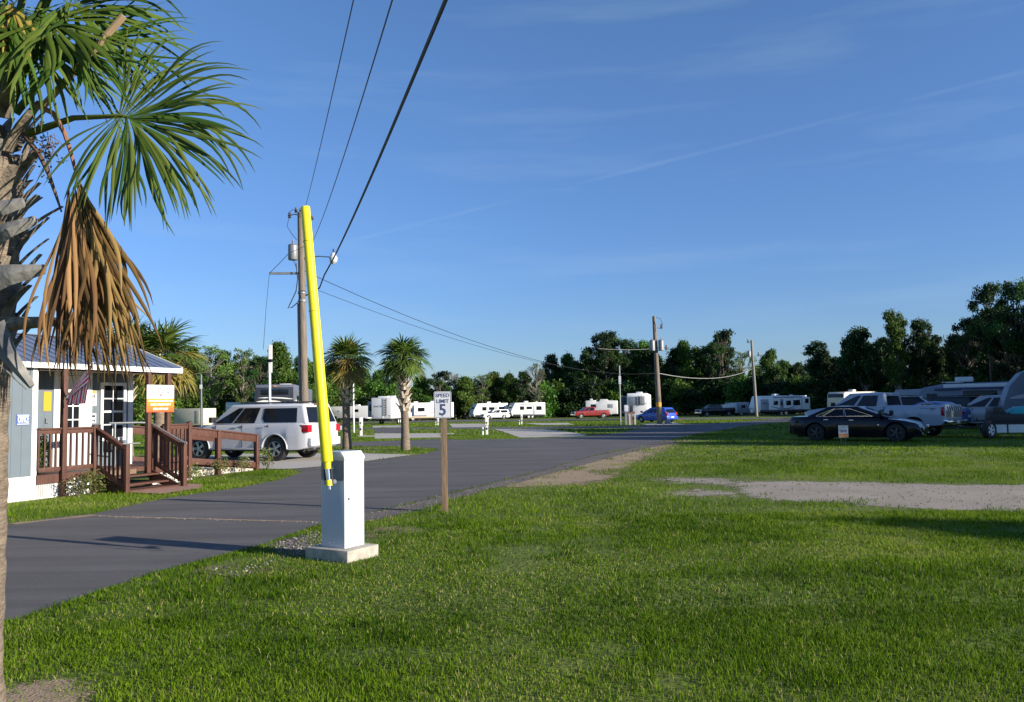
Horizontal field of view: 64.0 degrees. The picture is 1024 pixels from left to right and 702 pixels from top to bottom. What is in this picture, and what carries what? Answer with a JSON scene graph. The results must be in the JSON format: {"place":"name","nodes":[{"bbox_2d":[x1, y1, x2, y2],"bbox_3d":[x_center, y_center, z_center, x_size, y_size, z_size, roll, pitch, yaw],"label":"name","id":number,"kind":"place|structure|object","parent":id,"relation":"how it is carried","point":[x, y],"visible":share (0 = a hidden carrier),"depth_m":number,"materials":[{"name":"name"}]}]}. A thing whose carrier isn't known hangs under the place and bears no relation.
{"place":"outdoors","nodes":[
{"label":"outdoors","id":0,"kind":"place"},
{"bbox_2d":[192,453,407,469],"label":"concrete driveway","id":1,"kind":"structure","parent":0,"point":[293,460],"depth_m":26.43,"materials":[{"name":"concrete"}]},
{"bbox_2d":[182,401,339,460],"bbox_3d":[-8.481,2.651,27.341,5.320,1.890,2.260,-2,-4,20],"label":"parked suv","id":2,"kind":"object","parent":1,"relation":"on","point":[283,429],"visible":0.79,"depth_m":26.25,"materials":[{"name":"white paint"}]},
{"bbox_2d":[4,418,789,620],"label":"road","id":3,"kind":"structure","parent":0,"point":[50,561],"depth_m":12.71,"materials":[{"name":"asphalt"}]},
{"bbox_2d":[0,0,1023,388],"label":"sky","id":4,"kind":"structure","parent":0,"point":[784,176],"materials":[{"name":"blue"}]},
{"bbox_2d":[3,412,1023,701],"bbox_3d":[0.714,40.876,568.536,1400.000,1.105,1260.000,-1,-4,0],"label":"ground","id":5,"kind":"structure","parent":0,"point":[525,550],"depth_m":6.95,"materials":[{"name":"plant"}]},
{"bbox_2d":[6,679,97,701],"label":"dirt patch","id":6,"kind":"object","parent":5,"relation":"on","point":[35,692],"visible":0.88,"depth_m":4.72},
{"bbox_2d":[58,473,91,496],"bbox_3d":[-8.537,2.632,16.000,0.575,0.485,0.559,-1,-4,-2],"label":"flowering shrub","id":7,"kind":"object","parent":5,"relation":"on","point":[73,484],"visible":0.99,"depth_m":15.97,"materials":[{"name":"white plant"}]},
{"bbox_2d":[80,468,108,494],"bbox_3d":[-8.389,2.607,16.380,0.513,0.538,0.518,-1,-4,5],"label":"shrub","id":8,"kind":"object","parent":5,"relation":"on","point":[92,486],"visible":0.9,"depth_m":16.35,"materials":[{"name":"green plant"}]},
{"bbox_2d":[0,0,263,701],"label":"palm tree","id":9,"kind":"object","parent":5,"relation":"on","point":[90,284],"visible":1,"depth_m":4.00,"materials":[{"name":"green plant"}]},
{"bbox_2d":[8,332,259,502],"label":"office building","id":10,"kind":"structure","parent":5,"relation":"on","point":[76,444],"depth_m":17.13,"materials":[{"name":"blue"}]},
{"bbox_2d":[57,375,88,466],"bbox_3d":[-9.325,1.507,17.448,0.120,1.970,0.735,-3,-4,24],"label":"door","id":11,"kind":"structure","parent":10,"relation":"in","point":[77,413],"depth_m":17.49,"materials":[{"name":"white wood"}]},
{"bbox_2d":[66,363,93,403],"bbox_3d":[-8.397,0.631,15.857,1.043,0.790,0.113,-4,-5,37],"label":"flag","id":12,"kind":"object","parent":10,"relation":"attached to","point":[77,394],"visible":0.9,"depth_m":15.77,"materials":[{"name":"red fabric"}]},
{"bbox_2d":[99,382,126,440],"bbox_3d":[-8.958,1.359,18.395,0.049,1.300,0.676,-3,-4,24],"label":"window","id":13,"kind":"structure","parent":10,"relation":"in","point":[112,407],"depth_m":18.40,"materials":[{"name":"glass"}]},
{"bbox_2d":[146,385,173,411],"bbox_3d":[-7.821,1.058,18.234,0.018,0.600,0.760,-3,-4,23],"label":"reservation board","id":14,"kind":"object","parent":10,"relation":"attached to","point":[159,398],"visible":1,"depth_m":18.21,"materials":[{"name":"white paint"}]},
{"bbox_2d":[130,483,201,493],"bbox_3d":[-7.396,2.888,17.303,2.147,0.001,1.792,-3,-4,27],"label":"stair landing","id":15,"kind":"object","parent":5,"relation":"on","point":[173,489],"visible":0.5,"depth_m":17.11,"materials":[{"name":"concrete"}]},
{"bbox_2d":[124,318,213,457],"bbox_3d":[-10.896,1.194,25.445,3.276,4.763,3.070,-1,-4,0],"label":"palm tree","id":16,"kind":"object","parent":5,"relation":"on","point":[152,343],"visible":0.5,"depth_m":25.29,"materials":[{"name":"green plant"}]},
{"bbox_2d":[174,408,215,426],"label":"cargo trailer","id":17,"kind":"object","parent":5,"relation":"on","point":[192,415],"visible":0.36,"depth_m":94.70,"materials":[{"name":"metal"}]},
{"bbox_2d":[181,389,220,413],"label":"bush","id":18,"kind":"object","parent":5,"relation":"on","point":[196,402],"visible":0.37,"depth_m":112.33,"materials":[{"name":"green plant"}]},
{"bbox_2d":[194,344,237,407],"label":"tree","id":19,"kind":"object","parent":5,"relation":"on","point":[212,391],"visible":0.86,"depth_m":114.36,"materials":[{"name":"green plant"}]},
{"bbox_2d":[212,349,246,409],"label":"tree","id":20,"kind":"object","parent":5,"relation":"on","point":[226,398],"visible":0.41,"depth_m":119.37,"materials":[{"name":"green plant"}]},
{"bbox_2d":[190,563,285,579],"bbox_3d":[-2.768,2.211,8.274,1.620,0.001,1.890,-1,-4,0],"label":"dirt patch","id":21,"kind":"object","parent":5,"relation":"on","point":[238,570],"visible":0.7,"depth_m":8.30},
{"bbox_2d":[225,348,261,402],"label":"tree","id":22,"kind":"object","parent":5,"relation":"on","point":[239,382],"visible":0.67,"depth_m":117.45,"materials":[{"name":"green plant"}]},
{"bbox_2d":[242,355,278,401],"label":"tree","id":23,"kind":"object","parent":5,"relation":"on","point":[262,377],"visible":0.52,"depth_m":109.94,"materials":[{"name":"green plant"}]},
{"bbox_2d":[250,339,298,391],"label":"tree","id":24,"kind":"object","parent":5,"relation":"on","point":[282,361],"visible":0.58,"depth_m":118.81,"materials":[{"name":"green plant"}]},
{"bbox_2d":[255,384,311,403],"bbox_3d":[-16.828,4.218,59.812,3.280,3.630,10.040,-1,-4,-7],"label":"motorhome","id":25,"kind":"object","parent":5,"relation":"on","point":[284,392],"visible":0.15,"depth_m":55.02,"materials":[{"name":"white metal"}]},
{"bbox_2d":[266,532,320,556],"bbox_3d":[-2.548,2.322,9.955,1.425,0.001,2.775,-1,-4,0],"label":"gravel patch","id":26,"kind":"object","parent":5,"relation":"on","point":[291,545],"visible":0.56,"depth_m":9.79,"materials":[{"name":"gravel"}]},
{"bbox_2d":[269,207,337,400],"bbox_3d":[-8.121,-0.792,32.032,2.818,9.824,0.548,-2,-4,9],"label":"utility pole","id":27,"kind":"object","parent":5,"relation":"on","point":[295,252],"visible":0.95,"depth_m":32.08,"materials":[{"name":"brown wood"}]},
{"bbox_2d":[313,0,392,239],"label":"power line","id":28,"kind":"object","parent":27,"relation":"attached to","point":[361,99],"visible":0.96,"depth_m":12.33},
{"bbox_2d":[305,0,447,295],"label":"power line","id":29,"kind":"object","parent":27,"relation":"attached to","point":[435,24],"visible":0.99,"depth_m":12.99,"materials":[{"name":"rubber"}]},
{"bbox_2d":[306,543,377,562],"bbox_3d":[-1.847,2.196,8.912,0.600,0.155,0.500,-3,-5,31],"label":"concrete footing","id":30,"kind":"object","parent":5,"relation":"on","point":[352,554],"visible":0.55,"depth_m":8.73,"materials":[{"name":"concrete"}]},
{"bbox_2d":[301,206,364,548],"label":"barrier gate","id":31,"kind":"structure","parent":30,"relation":"on","point":[342,499],"depth_m":8.82,"materials":[{"name":"metal"}]},
{"bbox_2d":[323,332,375,449],"bbox_3d":[-6.655,1.590,33.037,2.580,4.858,2.305,-1,-4,0],"label":"palm tree","id":32,"kind":"object","parent":5,"relation":"on","point":[347,369],"visible":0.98,"depth_m":32.79,"materials":[{"name":"green plant"}]},
{"bbox_2d":[368,396,410,423],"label":"fifth wheel camper","id":33,"kind":"object","parent":5,"relation":"on","point":[381,409],"visible":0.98,"depth_m":104.92,"materials":[{"name":"white metal"}]},
{"bbox_2d":[374,332,433,449],"bbox_3d":[-4.191,1.592,31.903,2.391,4.607,2.201,-1,-4,0],"label":"palm tree","id":34,"kind":"object","parent":5,"relation":"on","point":[404,368],"visible":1,"depth_m":31.69,"materials":[{"name":"green plant"}]},
{"bbox_2d":[374,433,440,438],"bbox_3d":[-6.257,5.087,49.576,4.068,0.033,11.473,0,-4,-10],"label":"concrete pad","id":35,"kind":"object","parent":5,"relation":"on","point":[398,435],"visible":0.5,"depth_m":48.17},
{"bbox_2d":[409,375,433,419],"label":"tree","id":36,"kind":"object","parent":5,"relation":"on","point":[421,383],"visible":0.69,"depth_m":167.24,"materials":[{"name":"green plant"}]},
{"bbox_2d":[425,370,452,400],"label":"tree","id":37,"kind":"object","parent":5,"relation":"on","point":[437,383],"visible":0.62,"depth_m":167.42,"materials":[{"name":"green plant"}]},
{"bbox_2d":[434,391,451,511],"bbox_3d":[-1.064,1.606,12.688,0.270,1.958,0.112,-1,-4,-4],"label":"speed sign","id":38,"kind":"object","parent":5,"relation":"on","point":[442,405],"visible":0.93,"depth_m":12.68,"materials":[{"name":"brown wood"}]},
{"bbox_2d":[451,376,477,418],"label":"tree","id":39,"kind":"object","parent":5,"relation":"on","point":[465,388],"visible":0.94,"depth_m":167.22,"materials":[{"name":"green plant"}]},
{"bbox_2d":[468,374,491,418],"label":"tree","id":40,"kind":"object","parent":5,"relation":"on","point":[482,399],"visible":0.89,"depth_m":168.05,"materials":[{"name":"green plant"}]},
{"bbox_2d":[466,402,507,418],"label":"travel trailer","id":41,"kind":"object","parent":5,"relation":"on","point":[476,410],"visible":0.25,"depth_m":161.13,"materials":[{"name":"white metal"}]},
{"bbox_2d":[479,371,508,402],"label":"tree","id":42,"kind":"object","parent":5,"relation":"on","point":[494,378],"visible":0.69,"depth_m":169.21,"materials":[{"name":"green plant"}]},
{"bbox_2d":[497,370,522,417],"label":"tree","id":43,"kind":"object","parent":5,"relation":"on","point":[508,378],"visible":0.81,"depth_m":167.25,"materials":[{"name":"green plant"}]},
{"bbox_2d":[364,440,673,521],"bbox_3d":[2.404,3.201,24.120,1.530,0.001,27.380,-3,-4,21],"label":"road shoulder","id":44,"kind":"object","parent":5,"relation":"on","point":[417,504],"visible":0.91,"depth_m":16.91},
{"bbox_2d":[510,371,534,402],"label":"tree","id":45,"kind":"object","parent":5,"relation":"on","point":[521,393],"visible":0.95,"depth_m":166.86,"materials":[{"name":"green plant"}]},
{"bbox_2d":[508,401,544,417],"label":"travel trailer","id":46,"kind":"object","parent":5,"relation":"on","point":[526,409],"visible":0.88,"depth_m":161.44,"materials":[{"name":"white metal"}]},
{"bbox_2d":[523,362,547,417],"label":"tree","id":47,"kind":"object","parent":5,"relation":"on","point":[539,376],"visible":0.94,"depth_m":167.60,"materials":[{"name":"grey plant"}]},
{"bbox_2d":[495,429,585,437],"bbox_3d":[1.448,5.160,52.264,3.915,0.082,20.698,-1,-4,-5],"label":"concrete pad","id":48,"kind":"object","parent":5,"relation":"on","point":[524,433],"visible":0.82,"depth_m":48.37,"materials":[{"name":"concrete"}]},
{"bbox_2d":[529,380,563,417],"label":"bush","id":49,"kind":"object","parent":5,"relation":"on","point":[551,408],"visible":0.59,"depth_m":168.57,"materials":[{"name":"green plant"}]},
{"bbox_2d":[537,353,566,416],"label":"tree","id":50,"kind":"object","parent":5,"relation":"on","point":[552,359],"visible":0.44,"depth_m":182.08,"materials":[{"name":"green plant"}]},
{"bbox_2d":[98,462,1023,577],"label":"gravel stones","id":51,"kind":"object","parent":5,"relation":"on","point":[283,547],"visible":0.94,"depth_m":12.58,"materials":[{"name":"gravel"}]},
{"bbox_2d":[559,383,588,416],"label":"bush","id":52,"kind":"object","parent":5,"relation":"on","point":[569,402],"visible":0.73,"depth_m":169.16,"materials":[{"name":"green plant"}]},
{"bbox_2d":[561,360,586,402],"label":"tree","id":53,"kind":"object","parent":5,"relation":"on","point":[575,376],"visible":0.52,"depth_m":175.94,"materials":[{"name":"green plant"}]},
{"bbox_2d":[570,375,609,416],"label":"bush","id":54,"kind":"object","parent":5,"relation":"on","point":[593,390],"visible":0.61,"depth_m":169.07,"materials":[{"name":"green plant"}]},
{"bbox_2d":[570,407,610,418],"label":"red pickup","id":55,"kind":"object","parent":5,"relation":"on","point":[586,411],"visible":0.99,"depth_m":136.75,"materials":[{"name":"paint"}]},
{"bbox_2d":[577,346,607,416],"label":"tree","id":56,"kind":"object","parent":5,"relation":"on","point":[586,351],"visible":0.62,"depth_m":176.01,"materials":[{"name":"green plant"}]},
{"bbox_2d":[586,399,617,416],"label":"travel trailer","id":57,"kind":"object","parent":5,"relation":"on","point":[607,404],"visible":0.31,"depth_m":156.36,"materials":[{"name":"white paint"}]},
{"bbox_2d":[506,438,698,487],"bbox_3d":[4.728,3.384,27.379,4.318,0.001,26.272,-2,-4,21],"label":"dirt patch","id":58,"kind":"object","parent":5,"relation":"on","point":[562,477],"visible":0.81,"depth_m":19.50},
{"bbox_2d":[583,330,630,380],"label":"pine tree","id":59,"kind":"object","parent":5,"relation":"on","point":[603,338],"visible":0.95,"depth_m":174.72,"materials":[{"name":"green plant"}]},
{"bbox_2d":[610,337,643,380],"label":"pine tree","id":60,"kind":"object","parent":5,"relation":"on","point":[625,345],"visible":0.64,"depth_m":176.47,"materials":[{"name":"green plant"}]},
{"bbox_2d":[630,345,663,390],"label":"tree","id":61,"kind":"object","parent":5,"relation":"on","point":[643,368],"visible":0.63,"depth_m":174.70,"materials":[{"name":"green plant"}]},
{"bbox_2d":[636,407,677,421],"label":"blue hatchback","id":62,"kind":"object","parent":5,"relation":"on","point":[669,413],"visible":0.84,"depth_m":81.81,"materials":[{"name":"paint"}]},
{"bbox_2d":[649,316,671,423],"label":"utility pole","id":63,"kind":"object","parent":5,"relation":"on","point":[655,347],"visible":0.98,"depth_m":71.77,"materials":[{"name":"brown wood"}]},
{"bbox_2d":[647,375,679,413],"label":"bush","id":64,"kind":"object","parent":5,"relation":"on","point":[663,388],"visible":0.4,"depth_m":166.26,"materials":[{"name":"green plant"}]},
{"bbox_2d":[659,347,697,387],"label":"tree","id":65,"kind":"object","parent":5,"relation":"on","point":[667,369],"visible":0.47,"depth_m":171.97,"materials":[{"name":"green plant"}]},
{"bbox_2d":[665,377,696,415],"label":"bush","id":66,"kind":"object","parent":5,"relation":"on","point":[677,390],"visible":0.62,"depth_m":164.84,"materials":[{"name":"green plant"}]},
{"bbox_2d":[664,338,702,388],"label":"tree","id":67,"kind":"object","parent":5,"relation":"on","point":[686,355],"visible":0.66,"depth_m":170.50,"materials":[{"name":"green plant"}]},
{"bbox_2d":[676,384,712,415],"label":"bush","id":68,"kind":"object","parent":5,"relation":"on","point":[692,397],"visible":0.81,"depth_m":160.60,"materials":[{"name":"green plant"}]},
{"bbox_2d":[647,476,747,484],"bbox_3d":[3.861,2.697,17.087,3.375,0.001,3.750,-1,-4,0],"label":"gravel patch","id":69,"kind":"object","parent":5,"relation":"on","point":[706,480],"visible":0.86,"depth_m":17.00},
{"bbox_2d":[694,345,716,385],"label":"tree","id":70,"kind":"object","parent":5,"relation":"on","point":[702,356],"visible":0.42,"depth_m":171.06,"materials":[{"name":"green plant"}]},
{"bbox_2d":[694,404,736,416],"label":"black pickup","id":71,"kind":"object","parent":5,"relation":"on","point":[721,410],"visible":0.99,"depth_m":131.91,"materials":[{"name":"blue paint"}]},
{"bbox_2d":[704,329,736,395],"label":"tree","id":72,"kind":"object","parent":5,"relation":"on","point":[718,349],"visible":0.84,"depth_m":164.55,"materials":[{"name":"green plant"}]},
{"bbox_2d":[718,377,749,414],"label":"bush","id":73,"kind":"object","parent":5,"relation":"on","point":[733,392],"visible":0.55,"depth_m":158.23,"materials":[{"name":"green plant"}]},
{"bbox_2d":[730,351,759,379],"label":"tree","id":74,"kind":"object","parent":5,"relation":"on","point":[740,360],"visible":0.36,"depth_m":166.18,"materials":[{"name":"green plant"}]},
{"bbox_2d":[742,373,783,413],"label":"bush","id":75,"kind":"object","parent":5,"relation":"on","point":[750,387],"visible":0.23,"depth_m":156.73,"materials":[{"name":"green plant"}]},
{"bbox_2d":[758,348,781,392],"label":"tree","id":76,"kind":"object","parent":5,"relation":"on","point":[767,363],"visible":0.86,"depth_m":155.26,"materials":[{"name":"green plant"}]},
{"bbox_2d":[757,377,795,414],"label":"bush","id":77,"kind":"object","parent":5,"relation":"on","point":[781,388],"visible":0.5,"depth_m":153.27,"materials":[{"name":"green plant"}]},
{"bbox_2d":[747,394,809,415],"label":"travel trailer","id":78,"kind":"object","parent":5,"relation":"on","point":[774,404],"visible":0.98,"depth_m":129.59,"materials":[{"name":"white paint"}]},
{"bbox_2d":[783,374,815,413],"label":"bush","id":79,"kind":"object","parent":5,"relation":"on","point":[799,379],"visible":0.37,"depth_m":152.67,"materials":[{"name":"green plant"}]},
{"bbox_2d":[798,340,829,397],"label":"tree","id":80,"kind":"object","parent":5,"relation":"on","point":[813,365],"visible":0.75,"depth_m":149.31,"materials":[{"name":"green plant"}]},
{"bbox_2d":[812,348,836,401],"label":"tree","id":81,"kind":"object","parent":5,"relation":"on","point":[824,359],"visible":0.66,"depth_m":147.03,"materials":[{"name":"green plant"}]},
{"bbox_2d":[829,346,859,391],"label":"tree","id":82,"kind":"object","parent":5,"relation":"on","point":[847,379],"visible":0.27,"depth_m":141.87,"materials":[{"name":"green plant"}]},
{"bbox_2d":[789,406,928,441],"bbox_3d":[13.926,2.904,33.060,5.047,1.415,2.100,-4,-5,37],"label":"black sedan","id":83,"kind":"object","parent":5,"relation":"on","point":[862,421],"visible":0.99,"depth_m":32.34,"materials":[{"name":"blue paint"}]},
{"bbox_2d":[836,325,887,391],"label":"tree","id":84,"kind":"object","parent":5,"relation":"on","point":[854,344],"visible":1,"depth_m":135.05,"materials":[{"name":"green plant"}]},
{"bbox_2d":[728,480,1023,510],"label":"gravel path","id":85,"kind":"structure","parent":5,"relation":"on","point":[968,502],"depth_m":14.03,"materials":[{"name":"gravel"}]},
{"bbox_2d":[860,336,896,392],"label":"tree","id":86,"kind":"object","parent":5,"relation":"on","point":[882,383],"visible":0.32,"depth_m":137.32,"materials":[{"name":"green plant"}]},
{"bbox_2d":[805,392,966,437],"bbox_3d":[16.573,2.840,36.848,2.340,1.965,6.565,2,-5,-41],"label":"pickup truck","id":87,"kind":"object","parent":5,"relation":"on","point":[936,418],"visible":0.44,"depth_m":35.18,"materials":[{"name":"grey paint"}]},
{"bbox_2d":[881,308,914,389],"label":"tree","id":88,"kind":"object","parent":5,"relation":"on","point":[895,346],"visible":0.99,"depth_m":127.65,"materials":[{"name":"green plant"}]},
{"bbox_2d":[883,317,925,383],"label":"tree","id":89,"kind":"object","parent":5,"relation":"on","point":[908,345],"visible":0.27,"depth_m":131.22,"materials":[{"name":"green plant"}]},
{"bbox_2d":[902,317,942,387],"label":"tree","id":90,"kind":"object","parent":5,"relation":"on","point":[922,339],"visible":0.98,"depth_m":127.62,"materials":[{"name":"green plant"}]},
{"bbox_2d":[928,334,947,382],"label":"tree","id":91,"kind":"object","parent":5,"relation":"on","point":[937,340],"visible":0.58,"depth_m":129.56,"materials":[{"name":"green plant"}]},
{"bbox_2d":[926,395,978,406],"bbox_3d":[26.617,3.712,50.834,2.260,1.890,5.320,1,-5,-30],"label":"dark suv","id":92,"kind":"object","parent":5,"relation":"on","point":[961,400],"visible":0.04,"depth_m":49.25,"materials":[{"name":"black paint"}]},
{"bbox_2d":[918,377,1008,397],"bbox_3d":[30.396,3.166,52.866,7.583,3.050,2.640,-4,-5,34],"label":"old camper","id":93,"kind":"object","parent":5,"relation":"on","point":[977,389],"visible":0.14,"depth_m":52.55,"materials":[{"name":"grey metal"}]},
{"bbox_2d":[943,316,988,383],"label":"tree","id":94,"kind":"object","parent":5,"relation":"on","point":[973,348],"visible":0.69,"depth_m":120.06,"materials":[{"name":"green plant"}]},
{"bbox_2d":[952,395,1000,428],"bbox_3d":[26.165,3.294,43.323,6.565,1.965,2.340,-5,-5,44],"label":"pickup truck","id":95,"kind":"object","parent":5,"relation":"on","point":[978,406],"visible":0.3,"depth_m":43.38,"materials":[{"name":"silver paint"}]},
{"bbox_2d":[957,280,1008,381],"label":"pine tree","id":96,"kind":"object","parent":5,"relation":"on","point":[986,295],"visible":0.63,"depth_m":115.98,"materials":[{"name":"green plant"}]},
{"bbox_2d":[943,422,1023,432],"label":"utility trailer","id":97,"kind":"object","parent":5,"relation":"on","point":[1007,427],"visible":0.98,"depth_m":32.52,"materials":[{"name":"grey metal"}]},
{"bbox_2d":[970,308,1014,377],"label":"tree","id":98,"kind":"object","parent":5,"relation":"on","point":[985,366],"visible":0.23,"depth_m":117.55,"materials":[{"name":"green plant"}]},
{"bbox_2d":[973,371,1023,429],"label":"travel trailer","id":99,"kind":"object","parent":5,"relation":"on","point":[1012,394],"visible":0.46,"depth_m":39.99,"materials":[{"name":"grey metal"}]},
{"bbox_2d":[981,277,1023,372],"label":"pine tree","id":100,"kind":"object","parent":5,"relation":"on","point":[1011,342],"visible":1,"depth_m":111.97,"materials":[{"name":"green plant"}]},
{"bbox_2d":[983,310,1023,381],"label":"tree","id":101,"kind":"object","parent":5,"relation":"on","point":[1006,369],"visible":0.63,"depth_m":113.86,"materials":[{"name":"green plant"}]},
{"bbox_2d":[351,421,744,429],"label":"side road","id":102,"kind":"structure","parent":0,"point":[643,426],"depth_m":65.36,"materials":[{"name":"asphalt"}]},
{"bbox_2d":[339,417,791,421],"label":"road","id":103,"kind":"structure","parent":0,"point":[573,419],"depth_m":119.44,"materials":[{"name":"asphalt"}]},
{"bbox_2d":[330,405,371,421],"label":"gooseneck camper","id":104,"kind":"object","parent":103,"relation":"on","point":[360,411],"visible":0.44,"depth_m":148.11,"materials":[{"name":"white paint"}]},
{"bbox_2d":[409,401,453,420],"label":"motorhome","id":105,"kind":"object","parent":103,"relation":"on","point":[422,410],"visible":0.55,"depth_m":149.88,"materials":[{"name":"white paint"}]},
{"bbox_2d":[621,392,650,418],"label":"travel trailer","id":106,"kind":"object","parent":103,"relation":"on","point":[639,401],"visible":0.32,"depth_m":103.48,"materials":[{"name":"white paint"}]},
{"bbox_2d":[985,407,1023,422],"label":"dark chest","id":107,"kind":"object","parent":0,"point":[996,414],"visible":0.88,"depth_m":32.77,"materials":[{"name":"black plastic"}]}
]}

